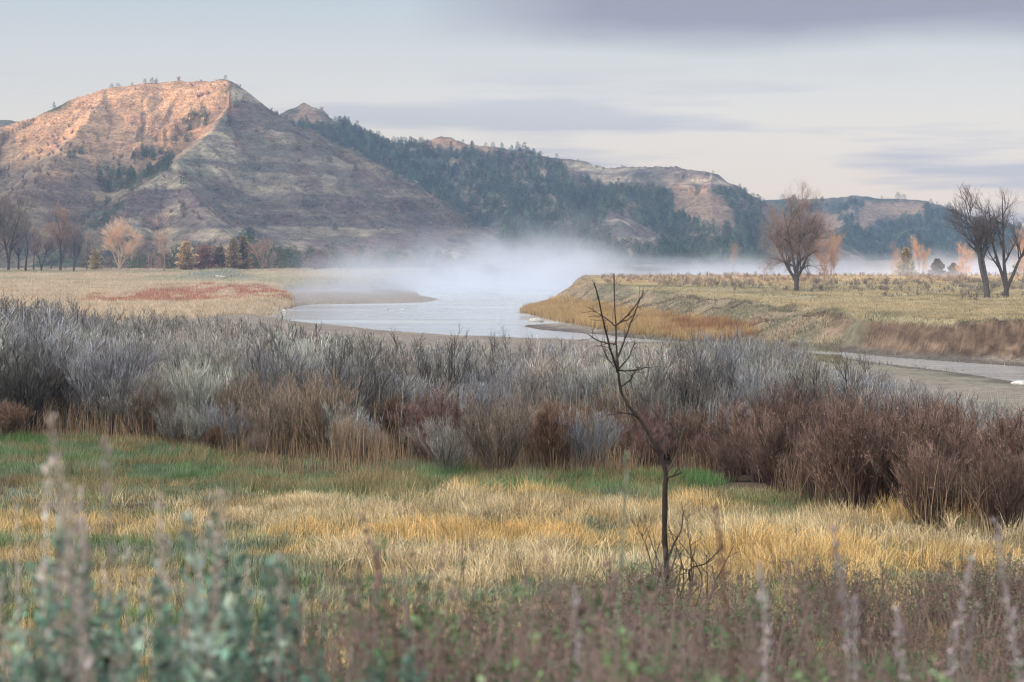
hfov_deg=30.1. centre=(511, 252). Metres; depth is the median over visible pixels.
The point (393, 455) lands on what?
dead grass
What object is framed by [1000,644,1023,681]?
snowberry
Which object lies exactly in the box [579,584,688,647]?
snowberry
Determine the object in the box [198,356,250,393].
grey sagebrush
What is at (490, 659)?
snowberry
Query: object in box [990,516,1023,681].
dry weed stalk
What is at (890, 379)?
grey sagebrush
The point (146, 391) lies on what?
grey sagebrush
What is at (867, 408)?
purple snowberry
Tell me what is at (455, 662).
snowberry shrub
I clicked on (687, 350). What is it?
grey sagebrush
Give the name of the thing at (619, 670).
snowberry shrub
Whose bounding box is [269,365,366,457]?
tan rabbitbrush
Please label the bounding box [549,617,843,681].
snowberry shrub
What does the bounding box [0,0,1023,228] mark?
sky
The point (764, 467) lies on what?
purple snowberry
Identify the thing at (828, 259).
bare tree
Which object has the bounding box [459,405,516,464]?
tan rabbitbrush
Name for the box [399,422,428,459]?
tan rabbitbrush
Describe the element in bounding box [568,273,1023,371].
bank grass
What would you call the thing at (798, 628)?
snowberry
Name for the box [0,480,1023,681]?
short grass
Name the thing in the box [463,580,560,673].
snowberry
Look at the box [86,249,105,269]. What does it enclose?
juniper
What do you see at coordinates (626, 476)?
dry weed stalk
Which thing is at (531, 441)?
brown snowberry
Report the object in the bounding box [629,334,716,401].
grey sagebrush
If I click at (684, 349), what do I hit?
grey sagebrush
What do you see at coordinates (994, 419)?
grey sagebrush
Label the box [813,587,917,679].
snowberry
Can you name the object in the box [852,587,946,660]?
snowberry
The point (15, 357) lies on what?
grey sagebrush
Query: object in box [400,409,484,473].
grey sagebrush
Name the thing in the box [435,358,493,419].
grey sagebrush
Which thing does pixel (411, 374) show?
grey sagebrush
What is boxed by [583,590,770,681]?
snowberry shrub
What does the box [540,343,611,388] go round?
grey sagebrush
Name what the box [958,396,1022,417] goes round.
grey sagebrush
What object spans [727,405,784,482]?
purple snowberry
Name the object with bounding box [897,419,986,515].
purple snowberry
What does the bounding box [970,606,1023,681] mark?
snowberry
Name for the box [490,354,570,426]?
grey sagebrush
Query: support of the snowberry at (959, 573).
on the ground at (1000, 342)
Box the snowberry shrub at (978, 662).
[915,634,991,681]
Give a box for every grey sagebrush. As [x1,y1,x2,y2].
[0,290,38,345]
[0,292,85,338]
[0,301,111,419]
[0,308,97,430]
[0,316,19,374]
[0,319,46,337]
[0,331,84,432]
[0,334,54,412]
[0,339,44,404]
[7,319,74,407]
[11,300,116,341]
[13,317,91,409]
[25,317,167,424]
[34,330,127,430]
[45,336,136,421]
[49,328,173,434]
[53,317,124,345]
[55,320,109,345]
[73,317,158,418]
[74,372,168,430]
[90,323,184,381]
[97,368,189,436]
[111,322,132,345]
[127,312,194,350]
[134,335,173,370]
[145,352,213,416]
[145,354,213,422]
[146,331,200,365]
[147,322,232,379]
[150,402,199,444]
[156,308,244,355]
[159,347,236,440]
[165,363,223,420]
[167,325,244,364]
[167,330,244,376]
[174,407,209,445]
[179,325,269,373]
[185,375,245,426]
[196,401,258,449]
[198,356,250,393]
[200,331,278,373]
[201,355,288,438]
[208,357,256,399]
[219,329,345,437]
[239,347,329,386]
[240,339,321,395]
[241,333,319,369]
[267,318,346,374]
[270,338,326,364]
[288,349,325,375]
[294,333,430,430]
[303,353,376,432]
[304,357,358,381]
[316,392,367,457]
[320,323,409,396]
[320,387,384,426]
[321,343,358,372]
[326,350,378,376]
[331,413,382,458]
[347,387,388,442]
[362,365,440,442]
[363,367,421,444]
[375,337,442,375]
[376,343,433,401]
[380,324,516,416]
[395,372,480,418]
[398,340,475,384]
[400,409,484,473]
[401,342,506,415]
[416,347,474,362]
[419,350,470,380]
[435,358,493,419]
[447,383,503,424]
[453,340,546,393]
[454,374,520,450]
[456,376,516,421]
[457,356,538,410]
[463,320,541,376]
[468,347,527,380]
[486,398,550,452]
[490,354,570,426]
[500,348,560,396]
[511,335,594,377]
[518,334,601,402]
[525,340,615,404]
[536,341,607,383]
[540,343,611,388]
[541,367,600,414]
[548,344,632,408]
[555,408,629,470]
[557,349,691,413]
[561,407,582,461]
[573,349,722,445]
[602,347,679,406]
[603,337,672,376]
[605,340,689,367]
[620,335,723,392]
[628,342,741,413]
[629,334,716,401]
[633,351,683,374]
[633,397,712,456]
[647,328,716,360]
[655,325,738,375]
[662,339,758,443]
[678,323,784,400]
[693,386,765,425]
[701,329,761,371]
[705,346,789,368]
[706,398,751,439]
[718,339,809,389]
[720,342,795,373]
[720,361,792,423]
[727,362,821,387]
[727,372,853,410]
[732,333,814,367]
[737,359,834,400]
[755,354,863,403]
[756,337,816,373]
[763,354,818,383]
[770,342,832,373]
[771,350,862,422]
[779,343,903,425]
[782,353,851,381]
[788,371,883,401]
[810,364,891,416]
[835,346,895,391]
[835,368,870,383]
[854,381,948,418]
[855,366,916,402]
[859,376,951,421]
[863,370,920,401]
[864,371,896,389]
[907,381,971,403]
[910,378,961,403]
[912,388,955,408]
[928,395,976,410]
[943,391,1006,411]
[950,399,1003,428]
[958,396,1012,410]
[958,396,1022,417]
[959,404,1017,420]
[976,406,1009,435]
[977,406,1023,435]
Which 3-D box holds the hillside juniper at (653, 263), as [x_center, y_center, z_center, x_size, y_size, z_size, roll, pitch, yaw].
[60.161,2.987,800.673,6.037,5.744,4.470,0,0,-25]
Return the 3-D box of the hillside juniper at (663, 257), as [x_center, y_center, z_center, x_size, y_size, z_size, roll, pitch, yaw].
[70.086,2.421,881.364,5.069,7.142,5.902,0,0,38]
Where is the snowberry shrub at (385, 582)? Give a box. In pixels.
[296,542,496,681]
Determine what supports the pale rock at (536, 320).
in the river water
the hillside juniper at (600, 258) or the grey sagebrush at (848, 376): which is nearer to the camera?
the grey sagebrush at (848, 376)
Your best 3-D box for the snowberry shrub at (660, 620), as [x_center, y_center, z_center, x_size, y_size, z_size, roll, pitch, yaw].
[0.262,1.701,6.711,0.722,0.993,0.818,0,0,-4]
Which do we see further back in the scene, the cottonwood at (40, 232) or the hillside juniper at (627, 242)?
the hillside juniper at (627, 242)
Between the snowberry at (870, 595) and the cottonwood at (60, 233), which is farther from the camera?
the cottonwood at (60, 233)
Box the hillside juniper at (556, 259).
[554,246,564,263]
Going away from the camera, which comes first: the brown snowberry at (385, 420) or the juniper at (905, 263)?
the brown snowberry at (385, 420)
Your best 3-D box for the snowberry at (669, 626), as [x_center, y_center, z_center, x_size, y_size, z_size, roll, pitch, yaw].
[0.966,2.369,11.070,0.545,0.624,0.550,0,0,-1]
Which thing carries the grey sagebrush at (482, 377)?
on the ground at (1000, 342)
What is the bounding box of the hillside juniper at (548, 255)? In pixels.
[544,249,553,262]
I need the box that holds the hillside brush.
[0,75,783,263]
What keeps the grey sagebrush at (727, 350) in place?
on the ground at (1000, 342)
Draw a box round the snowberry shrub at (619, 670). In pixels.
[478,568,952,681]
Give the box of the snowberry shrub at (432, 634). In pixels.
[306,544,680,681]
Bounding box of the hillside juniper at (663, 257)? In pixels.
[659,250,668,263]
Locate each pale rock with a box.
[529,318,543,321]
[1010,381,1023,384]
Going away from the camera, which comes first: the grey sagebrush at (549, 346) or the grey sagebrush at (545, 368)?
the grey sagebrush at (545, 368)
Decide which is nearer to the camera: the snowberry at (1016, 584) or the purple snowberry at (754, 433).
the snowberry at (1016, 584)
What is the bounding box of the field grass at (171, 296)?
[0,266,435,319]
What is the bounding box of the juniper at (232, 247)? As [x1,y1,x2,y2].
[224,238,244,268]
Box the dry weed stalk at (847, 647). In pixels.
[830,525,854,680]
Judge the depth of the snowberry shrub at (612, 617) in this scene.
6.51 m
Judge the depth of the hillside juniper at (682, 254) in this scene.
852.93 m
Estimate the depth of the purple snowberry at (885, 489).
29.51 m
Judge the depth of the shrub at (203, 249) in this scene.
578.80 m
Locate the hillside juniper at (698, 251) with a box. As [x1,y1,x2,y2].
[685,248,705,264]
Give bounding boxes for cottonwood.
[0,185,38,270]
[0,204,7,241]
[0,231,11,257]
[6,217,35,269]
[13,210,41,270]
[23,232,58,270]
[27,225,50,268]
[33,221,61,268]
[41,198,81,271]
[61,222,91,270]
[80,227,102,269]
[752,179,846,290]
[941,183,1004,298]
[957,188,1023,297]
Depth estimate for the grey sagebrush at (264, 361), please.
47.47 m
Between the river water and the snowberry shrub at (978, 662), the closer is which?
the snowberry shrub at (978, 662)
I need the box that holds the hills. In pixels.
[0,79,1023,279]
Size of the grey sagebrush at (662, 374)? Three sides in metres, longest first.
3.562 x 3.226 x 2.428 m
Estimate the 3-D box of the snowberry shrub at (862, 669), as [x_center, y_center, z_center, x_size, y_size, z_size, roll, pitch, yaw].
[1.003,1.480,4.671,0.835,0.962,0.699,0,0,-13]
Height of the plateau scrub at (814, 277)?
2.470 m
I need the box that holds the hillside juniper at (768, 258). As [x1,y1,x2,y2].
[760,251,773,263]
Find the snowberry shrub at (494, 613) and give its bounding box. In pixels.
[401,587,551,681]
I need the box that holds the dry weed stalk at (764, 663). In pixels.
[756,562,772,681]
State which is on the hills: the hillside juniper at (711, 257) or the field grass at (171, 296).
the hillside juniper at (711, 257)
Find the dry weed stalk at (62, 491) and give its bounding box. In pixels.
[44,413,94,681]
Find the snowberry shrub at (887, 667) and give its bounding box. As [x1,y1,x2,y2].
[862,639,906,681]
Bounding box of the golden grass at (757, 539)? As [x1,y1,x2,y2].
[0,474,1023,603]
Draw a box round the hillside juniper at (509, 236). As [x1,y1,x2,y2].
[503,231,516,242]
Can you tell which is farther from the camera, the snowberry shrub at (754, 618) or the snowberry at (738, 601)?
the snowberry at (738, 601)
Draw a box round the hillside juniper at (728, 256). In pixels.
[721,250,738,264]
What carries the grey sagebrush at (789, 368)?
on the ground at (1000, 342)
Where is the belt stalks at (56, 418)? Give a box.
[15,332,1023,462]
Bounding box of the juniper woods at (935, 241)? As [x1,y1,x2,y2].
[21,95,1023,267]
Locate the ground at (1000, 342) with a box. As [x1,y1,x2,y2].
[0,268,1023,675]
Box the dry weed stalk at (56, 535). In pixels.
[52,488,65,675]
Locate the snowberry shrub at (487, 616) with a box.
[259,593,491,681]
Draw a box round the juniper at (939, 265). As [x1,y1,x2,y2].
[925,258,946,274]
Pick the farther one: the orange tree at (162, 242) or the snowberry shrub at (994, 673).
the orange tree at (162, 242)
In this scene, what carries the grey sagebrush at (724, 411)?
on the ground at (1000, 342)
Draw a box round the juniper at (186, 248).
[174,241,198,269]
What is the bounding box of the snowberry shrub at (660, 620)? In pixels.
[489,591,679,681]
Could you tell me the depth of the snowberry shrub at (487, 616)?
6.53 m
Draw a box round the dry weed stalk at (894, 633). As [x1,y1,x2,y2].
[892,605,909,681]
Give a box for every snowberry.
[0,397,35,438]
[199,422,229,453]
[356,617,435,656]
[368,390,417,453]
[385,393,463,456]
[408,424,464,468]
[413,381,481,462]
[455,635,517,670]
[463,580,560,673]
[463,600,547,677]
[475,618,555,681]
[514,608,586,668]
[523,404,584,468]
[528,397,586,471]
[529,573,629,656]
[529,576,610,645]
[531,571,660,669]
[531,599,695,681]
[536,396,592,419]
[537,612,666,680]
[557,584,666,641]
[568,405,601,434]
[572,567,670,619]
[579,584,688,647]
[591,582,654,629]
[591,586,739,654]
[594,559,698,621]
[603,405,640,461]
[610,559,721,626]
[612,633,716,679]
[613,595,706,641]
[617,416,681,468]
[617,568,725,639]
[617,577,687,623]
[627,398,676,464]
[628,632,722,676]
[632,412,683,460]
[632,632,738,681]
[637,609,709,651]
[639,610,749,679]
[652,588,788,681]
[668,404,712,462]
[670,609,780,674]
[671,396,770,474]
[684,430,718,468]
[697,575,795,649]
[700,569,775,626]
[703,650,800,679]
[709,432,758,481]
[716,583,839,681]
[723,589,838,679]
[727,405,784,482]
[730,431,789,488]
[733,598,815,673]
[738,383,818,436]
[745,391,833,495]
[749,402,813,486]
[759,659,834,681]
[764,374,854,417]
[765,380,916,513]
[770,397,830,482]
[772,564,877,650]
[774,427,846,504]
[776,552,850,621]
[778,393,875,489]
[793,565,863,622]
[799,575,854,614]
[800,575,859,631]
[804,555,902,629]
[813,417,854,496]
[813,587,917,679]
[821,396,890,431]
[821,404,899,455]
[826,564,917,657]
[828,635,960,681]
[837,424,902,510]
[852,395,998,520]
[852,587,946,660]
[853,386,941,494]
[860,412,924,501]
[861,433,971,529]
[877,402,990,513]
[884,576,951,644]
[889,616,985,681]
[891,390,1016,444]
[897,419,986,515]
[900,552,1011,638]
[904,393,981,432]
[904,567,989,629]
[905,570,956,620]
[914,575,980,629]
[914,590,1023,681]
[920,643,1021,681]
[922,549,1023,640]
[929,584,1022,649]
[944,546,1023,616]
[944,560,1023,636]
[949,404,1023,515]
[955,450,1016,524]
[958,441,1023,536]
[958,581,1023,647]
[961,560,1023,647]
[964,441,1023,528]
[964,577,1023,642]
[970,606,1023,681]
[974,554,1023,601]
[980,615,1023,672]
[983,652,1023,681]
[985,543,1023,602]
[990,406,1023,453]
[997,592,1023,676]
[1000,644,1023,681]
[1003,598,1023,655]
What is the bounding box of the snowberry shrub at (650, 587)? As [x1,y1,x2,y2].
[322,548,737,681]
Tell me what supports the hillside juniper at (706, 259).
on the hills
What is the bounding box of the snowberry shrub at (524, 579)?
[250,512,635,681]
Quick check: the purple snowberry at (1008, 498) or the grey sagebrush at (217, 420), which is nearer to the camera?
the purple snowberry at (1008, 498)
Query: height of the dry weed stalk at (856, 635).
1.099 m
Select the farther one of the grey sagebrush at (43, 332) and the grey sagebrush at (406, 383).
the grey sagebrush at (43, 332)
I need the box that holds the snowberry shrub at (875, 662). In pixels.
[798,620,916,681]
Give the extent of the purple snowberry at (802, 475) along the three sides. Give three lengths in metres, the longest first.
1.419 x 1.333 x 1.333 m
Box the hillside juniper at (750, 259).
[745,252,753,264]
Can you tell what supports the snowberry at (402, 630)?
on the ground at (1000, 342)
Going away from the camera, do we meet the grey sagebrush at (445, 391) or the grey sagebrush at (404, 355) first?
the grey sagebrush at (445, 391)
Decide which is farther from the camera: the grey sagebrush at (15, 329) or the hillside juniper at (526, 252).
the hillside juniper at (526, 252)
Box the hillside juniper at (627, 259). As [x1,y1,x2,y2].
[623,251,632,263]
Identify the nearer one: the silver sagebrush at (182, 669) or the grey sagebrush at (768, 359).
the silver sagebrush at (182, 669)
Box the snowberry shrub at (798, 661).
[688,606,864,681]
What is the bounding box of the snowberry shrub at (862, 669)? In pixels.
[835,651,880,681]
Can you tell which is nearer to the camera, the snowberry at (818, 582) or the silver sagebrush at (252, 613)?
the silver sagebrush at (252, 613)
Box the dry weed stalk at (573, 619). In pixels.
[569,581,583,681]
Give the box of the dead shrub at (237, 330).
[205,317,249,341]
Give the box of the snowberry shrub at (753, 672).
[732,631,930,681]
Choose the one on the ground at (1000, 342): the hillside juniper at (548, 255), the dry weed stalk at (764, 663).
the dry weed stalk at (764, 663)
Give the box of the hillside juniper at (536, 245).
[532,243,542,255]
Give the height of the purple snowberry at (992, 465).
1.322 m
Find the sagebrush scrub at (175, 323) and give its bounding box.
[0,290,863,379]
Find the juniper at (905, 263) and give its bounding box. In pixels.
[892,246,920,274]
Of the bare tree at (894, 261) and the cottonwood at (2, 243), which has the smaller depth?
the bare tree at (894, 261)
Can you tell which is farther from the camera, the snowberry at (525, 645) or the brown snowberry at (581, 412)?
the brown snowberry at (581, 412)
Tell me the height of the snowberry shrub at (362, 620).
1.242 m
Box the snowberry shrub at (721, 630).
[589,583,776,681]
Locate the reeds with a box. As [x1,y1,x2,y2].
[519,292,761,341]
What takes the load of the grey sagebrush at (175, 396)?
on the ground at (1000, 342)
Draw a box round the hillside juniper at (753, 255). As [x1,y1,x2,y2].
[749,248,757,264]
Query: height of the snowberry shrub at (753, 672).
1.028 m
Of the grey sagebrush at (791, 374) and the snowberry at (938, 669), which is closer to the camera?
the snowberry at (938, 669)
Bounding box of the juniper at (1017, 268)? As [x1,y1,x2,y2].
[1008,260,1023,274]
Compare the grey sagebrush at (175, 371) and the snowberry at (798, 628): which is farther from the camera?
the grey sagebrush at (175, 371)
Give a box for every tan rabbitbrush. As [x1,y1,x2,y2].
[121,378,186,439]
[207,368,265,445]
[232,396,284,444]
[234,378,306,453]
[244,429,267,456]
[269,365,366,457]
[270,373,331,446]
[278,383,335,452]
[327,411,369,462]
[344,420,389,463]
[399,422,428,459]
[451,383,545,475]
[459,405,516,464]
[484,413,536,461]
[504,401,543,460]
[563,402,633,466]
[567,386,661,454]
[576,410,616,460]
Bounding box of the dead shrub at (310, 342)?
[270,321,328,354]
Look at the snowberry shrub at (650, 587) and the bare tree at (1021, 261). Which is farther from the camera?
the bare tree at (1021, 261)
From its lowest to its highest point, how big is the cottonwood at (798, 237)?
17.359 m
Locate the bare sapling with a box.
[579,274,737,603]
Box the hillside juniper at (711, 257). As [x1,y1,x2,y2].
[707,249,720,263]
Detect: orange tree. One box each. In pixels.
[98,215,146,271]
[132,237,151,268]
[151,209,173,271]
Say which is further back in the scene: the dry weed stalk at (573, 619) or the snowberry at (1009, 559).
the snowberry at (1009, 559)
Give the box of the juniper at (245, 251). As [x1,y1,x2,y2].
[237,236,254,269]
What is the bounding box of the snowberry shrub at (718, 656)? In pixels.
[568,604,768,681]
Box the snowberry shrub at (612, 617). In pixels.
[458,540,742,681]
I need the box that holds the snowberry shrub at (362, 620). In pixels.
[262,557,692,681]
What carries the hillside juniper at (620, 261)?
on the hills
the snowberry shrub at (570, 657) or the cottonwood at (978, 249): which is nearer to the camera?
the snowberry shrub at (570, 657)
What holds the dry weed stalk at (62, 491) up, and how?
on the ground at (1000, 342)
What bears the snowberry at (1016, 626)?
on the ground at (1000, 342)
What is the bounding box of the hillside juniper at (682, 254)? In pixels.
[677,249,689,263]
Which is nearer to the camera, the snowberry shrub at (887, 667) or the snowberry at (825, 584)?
the snowberry shrub at (887, 667)
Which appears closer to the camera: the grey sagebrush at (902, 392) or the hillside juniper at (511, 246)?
the grey sagebrush at (902, 392)
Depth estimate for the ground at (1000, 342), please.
178.90 m
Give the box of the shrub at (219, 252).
[212,247,226,268]
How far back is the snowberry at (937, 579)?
14.56 m
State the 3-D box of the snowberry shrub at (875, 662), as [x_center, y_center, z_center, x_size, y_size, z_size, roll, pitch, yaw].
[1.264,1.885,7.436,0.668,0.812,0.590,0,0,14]
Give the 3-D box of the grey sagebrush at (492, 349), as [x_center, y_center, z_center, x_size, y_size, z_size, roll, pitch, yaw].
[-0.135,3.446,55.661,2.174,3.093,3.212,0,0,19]
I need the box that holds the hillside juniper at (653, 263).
[647,252,660,264]
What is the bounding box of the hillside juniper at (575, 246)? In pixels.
[572,241,579,251]
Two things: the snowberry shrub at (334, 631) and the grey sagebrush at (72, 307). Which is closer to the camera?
the snowberry shrub at (334, 631)
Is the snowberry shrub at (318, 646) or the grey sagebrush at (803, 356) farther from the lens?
the grey sagebrush at (803, 356)
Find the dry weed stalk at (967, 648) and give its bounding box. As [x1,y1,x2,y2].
[957,603,979,681]
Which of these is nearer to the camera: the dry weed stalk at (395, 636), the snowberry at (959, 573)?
the dry weed stalk at (395, 636)
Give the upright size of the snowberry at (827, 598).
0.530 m
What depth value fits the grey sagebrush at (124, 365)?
47.03 m
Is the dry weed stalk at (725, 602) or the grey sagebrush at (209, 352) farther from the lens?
the grey sagebrush at (209, 352)
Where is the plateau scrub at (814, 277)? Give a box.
[597,271,1023,300]
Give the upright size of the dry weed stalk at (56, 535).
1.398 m
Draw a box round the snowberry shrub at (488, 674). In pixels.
[328,610,630,681]
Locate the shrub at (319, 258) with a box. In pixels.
[309,252,337,269]
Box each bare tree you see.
[729,242,739,271]
[813,227,845,273]
[888,241,900,272]
[907,238,931,274]
[954,242,974,274]
[1012,223,1023,274]
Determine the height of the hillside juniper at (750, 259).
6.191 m
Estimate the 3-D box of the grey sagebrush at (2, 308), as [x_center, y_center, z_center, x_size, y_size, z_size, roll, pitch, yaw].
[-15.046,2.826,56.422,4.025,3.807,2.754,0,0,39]
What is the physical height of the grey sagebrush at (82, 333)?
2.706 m
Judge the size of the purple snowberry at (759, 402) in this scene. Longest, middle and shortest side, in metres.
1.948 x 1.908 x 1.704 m
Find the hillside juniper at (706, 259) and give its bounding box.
[702,254,708,263]
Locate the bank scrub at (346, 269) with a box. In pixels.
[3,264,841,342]
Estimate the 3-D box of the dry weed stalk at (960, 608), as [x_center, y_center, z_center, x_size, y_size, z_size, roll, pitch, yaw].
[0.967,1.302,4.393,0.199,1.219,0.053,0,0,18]
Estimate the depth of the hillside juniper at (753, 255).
820.12 m
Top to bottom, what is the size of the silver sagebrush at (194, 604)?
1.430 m
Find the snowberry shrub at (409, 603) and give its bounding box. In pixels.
[301,566,486,681]
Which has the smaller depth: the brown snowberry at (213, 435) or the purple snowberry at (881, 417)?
the purple snowberry at (881, 417)
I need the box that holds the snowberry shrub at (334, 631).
[277,577,469,681]
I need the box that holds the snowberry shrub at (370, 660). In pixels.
[327,567,587,681]
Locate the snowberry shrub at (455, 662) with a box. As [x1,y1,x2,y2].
[183,566,484,681]
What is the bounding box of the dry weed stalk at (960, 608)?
[944,554,975,679]
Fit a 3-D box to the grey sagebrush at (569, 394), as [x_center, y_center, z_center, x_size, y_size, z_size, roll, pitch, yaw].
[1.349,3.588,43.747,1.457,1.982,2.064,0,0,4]
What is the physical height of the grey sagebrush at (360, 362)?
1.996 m
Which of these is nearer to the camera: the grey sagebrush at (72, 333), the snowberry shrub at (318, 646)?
the snowberry shrub at (318, 646)
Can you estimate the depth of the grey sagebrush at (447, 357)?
54.12 m
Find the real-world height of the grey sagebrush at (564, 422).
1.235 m
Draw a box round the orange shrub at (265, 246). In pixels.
[248,237,276,268]
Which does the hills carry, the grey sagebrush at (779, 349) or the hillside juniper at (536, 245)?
the hillside juniper at (536, 245)
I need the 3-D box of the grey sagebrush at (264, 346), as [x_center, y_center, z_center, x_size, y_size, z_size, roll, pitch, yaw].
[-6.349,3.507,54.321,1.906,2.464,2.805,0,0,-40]
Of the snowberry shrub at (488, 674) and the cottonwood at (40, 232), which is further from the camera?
the cottonwood at (40, 232)
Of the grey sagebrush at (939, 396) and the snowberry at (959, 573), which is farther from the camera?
the grey sagebrush at (939, 396)
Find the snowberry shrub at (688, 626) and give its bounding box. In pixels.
[575,591,905,681]
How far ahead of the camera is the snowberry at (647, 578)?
13.44 m
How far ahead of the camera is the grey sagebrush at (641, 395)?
42.31 m
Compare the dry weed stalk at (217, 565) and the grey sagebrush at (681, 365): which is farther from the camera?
the grey sagebrush at (681, 365)
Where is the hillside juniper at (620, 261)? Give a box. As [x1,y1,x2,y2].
[615,253,626,264]
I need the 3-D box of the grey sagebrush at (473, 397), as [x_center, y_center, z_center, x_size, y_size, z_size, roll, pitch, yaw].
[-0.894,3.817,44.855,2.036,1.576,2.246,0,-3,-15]
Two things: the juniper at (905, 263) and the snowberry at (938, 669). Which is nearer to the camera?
the snowberry at (938, 669)
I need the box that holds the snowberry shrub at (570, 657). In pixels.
[474,617,607,681]
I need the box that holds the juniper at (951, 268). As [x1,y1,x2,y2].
[943,262,963,275]
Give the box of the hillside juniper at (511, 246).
[506,240,514,253]
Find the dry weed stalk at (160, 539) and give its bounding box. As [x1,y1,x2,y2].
[153,492,171,671]
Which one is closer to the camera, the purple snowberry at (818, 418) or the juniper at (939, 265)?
the purple snowberry at (818, 418)
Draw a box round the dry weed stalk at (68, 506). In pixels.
[62,482,79,681]
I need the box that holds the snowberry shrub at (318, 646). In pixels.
[231,572,672,681]
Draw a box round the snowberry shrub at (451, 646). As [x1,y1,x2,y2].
[341,603,511,681]
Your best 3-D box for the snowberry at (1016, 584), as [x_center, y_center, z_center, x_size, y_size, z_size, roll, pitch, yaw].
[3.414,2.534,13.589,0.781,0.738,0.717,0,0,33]
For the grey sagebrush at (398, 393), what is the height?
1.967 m
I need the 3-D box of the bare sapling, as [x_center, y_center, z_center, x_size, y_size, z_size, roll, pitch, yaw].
[1.284,1.727,17.031,1.398,3.080,0.878,0,0,0]
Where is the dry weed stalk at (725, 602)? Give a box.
[710,504,739,681]
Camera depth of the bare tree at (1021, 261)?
429.97 m
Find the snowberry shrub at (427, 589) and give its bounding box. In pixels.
[334,575,539,681]
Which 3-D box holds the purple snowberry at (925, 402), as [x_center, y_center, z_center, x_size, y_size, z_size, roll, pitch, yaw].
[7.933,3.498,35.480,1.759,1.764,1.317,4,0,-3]
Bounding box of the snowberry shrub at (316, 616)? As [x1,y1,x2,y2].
[261,588,398,675]
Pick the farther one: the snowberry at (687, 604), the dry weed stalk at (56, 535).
the snowberry at (687, 604)
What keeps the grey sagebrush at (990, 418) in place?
on the ground at (1000, 342)
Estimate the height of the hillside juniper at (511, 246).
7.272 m
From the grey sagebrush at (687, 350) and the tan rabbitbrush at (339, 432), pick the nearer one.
the tan rabbitbrush at (339, 432)
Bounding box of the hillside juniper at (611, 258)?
[608,253,615,263]
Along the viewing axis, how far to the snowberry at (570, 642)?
9.95 m
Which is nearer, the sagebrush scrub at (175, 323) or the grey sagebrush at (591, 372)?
the grey sagebrush at (591, 372)
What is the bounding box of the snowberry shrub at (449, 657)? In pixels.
[304,549,647,681]
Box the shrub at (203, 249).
[194,244,221,269]
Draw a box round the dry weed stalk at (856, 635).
[849,595,862,681]
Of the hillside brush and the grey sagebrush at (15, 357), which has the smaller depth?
the grey sagebrush at (15, 357)
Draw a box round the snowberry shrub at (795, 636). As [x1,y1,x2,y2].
[534,557,827,681]
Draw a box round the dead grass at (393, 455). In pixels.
[0,387,1023,536]
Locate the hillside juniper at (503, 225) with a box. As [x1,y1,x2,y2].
[498,224,510,238]
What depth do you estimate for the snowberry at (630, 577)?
13.84 m
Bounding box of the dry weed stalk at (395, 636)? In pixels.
[371,548,402,681]
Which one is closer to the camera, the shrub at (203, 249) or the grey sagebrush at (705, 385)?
the grey sagebrush at (705, 385)
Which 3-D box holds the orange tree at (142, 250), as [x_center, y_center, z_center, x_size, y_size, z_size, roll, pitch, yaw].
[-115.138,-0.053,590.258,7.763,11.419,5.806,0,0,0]
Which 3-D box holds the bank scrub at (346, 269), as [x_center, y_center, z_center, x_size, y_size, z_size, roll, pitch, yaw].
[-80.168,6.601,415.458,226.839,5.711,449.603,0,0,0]
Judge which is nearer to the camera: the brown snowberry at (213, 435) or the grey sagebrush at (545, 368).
the brown snowberry at (213, 435)
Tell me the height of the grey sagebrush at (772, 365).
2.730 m
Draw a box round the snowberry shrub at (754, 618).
[660,568,1023,681]
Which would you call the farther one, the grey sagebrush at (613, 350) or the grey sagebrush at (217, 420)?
the grey sagebrush at (613, 350)
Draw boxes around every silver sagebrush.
[0,453,95,681]
[0,485,280,681]
[0,503,143,681]
[0,576,146,681]
[2,509,239,681]
[31,618,124,681]
[37,519,244,681]
[60,435,426,681]
[62,544,317,681]
[77,540,285,681]
[98,530,373,681]
[152,559,385,681]
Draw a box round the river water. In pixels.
[269,280,1023,380]
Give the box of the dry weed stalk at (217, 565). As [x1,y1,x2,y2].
[207,488,226,678]
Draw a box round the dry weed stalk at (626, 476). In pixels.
[611,450,629,663]
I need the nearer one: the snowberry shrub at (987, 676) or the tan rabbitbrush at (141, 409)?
the snowberry shrub at (987, 676)
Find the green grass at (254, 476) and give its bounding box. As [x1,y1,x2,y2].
[0,424,978,529]
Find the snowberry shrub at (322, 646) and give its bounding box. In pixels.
[243,596,412,679]
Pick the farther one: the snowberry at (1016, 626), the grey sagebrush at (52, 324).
the grey sagebrush at (52, 324)
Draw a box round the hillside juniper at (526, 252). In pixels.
[520,249,531,263]
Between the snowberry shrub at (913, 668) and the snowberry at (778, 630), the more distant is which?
the snowberry at (778, 630)
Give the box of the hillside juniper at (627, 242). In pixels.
[622,236,631,248]
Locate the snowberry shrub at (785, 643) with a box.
[694,613,864,681]
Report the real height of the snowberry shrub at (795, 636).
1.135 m
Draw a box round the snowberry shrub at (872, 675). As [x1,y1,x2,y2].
[644,589,944,681]
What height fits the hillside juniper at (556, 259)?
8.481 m
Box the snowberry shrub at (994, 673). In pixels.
[990,660,1004,681]
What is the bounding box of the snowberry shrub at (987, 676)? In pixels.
[877,613,1023,681]
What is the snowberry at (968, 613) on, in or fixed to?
on the ground at (1000, 342)
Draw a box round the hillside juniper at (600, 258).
[594,252,604,263]
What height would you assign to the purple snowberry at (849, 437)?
2.143 m
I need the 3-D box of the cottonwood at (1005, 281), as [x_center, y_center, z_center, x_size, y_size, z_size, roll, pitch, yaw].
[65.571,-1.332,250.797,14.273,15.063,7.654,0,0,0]
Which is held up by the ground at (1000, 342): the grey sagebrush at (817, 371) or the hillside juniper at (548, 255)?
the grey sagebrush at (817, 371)
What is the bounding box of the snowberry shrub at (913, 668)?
[846,637,986,681]

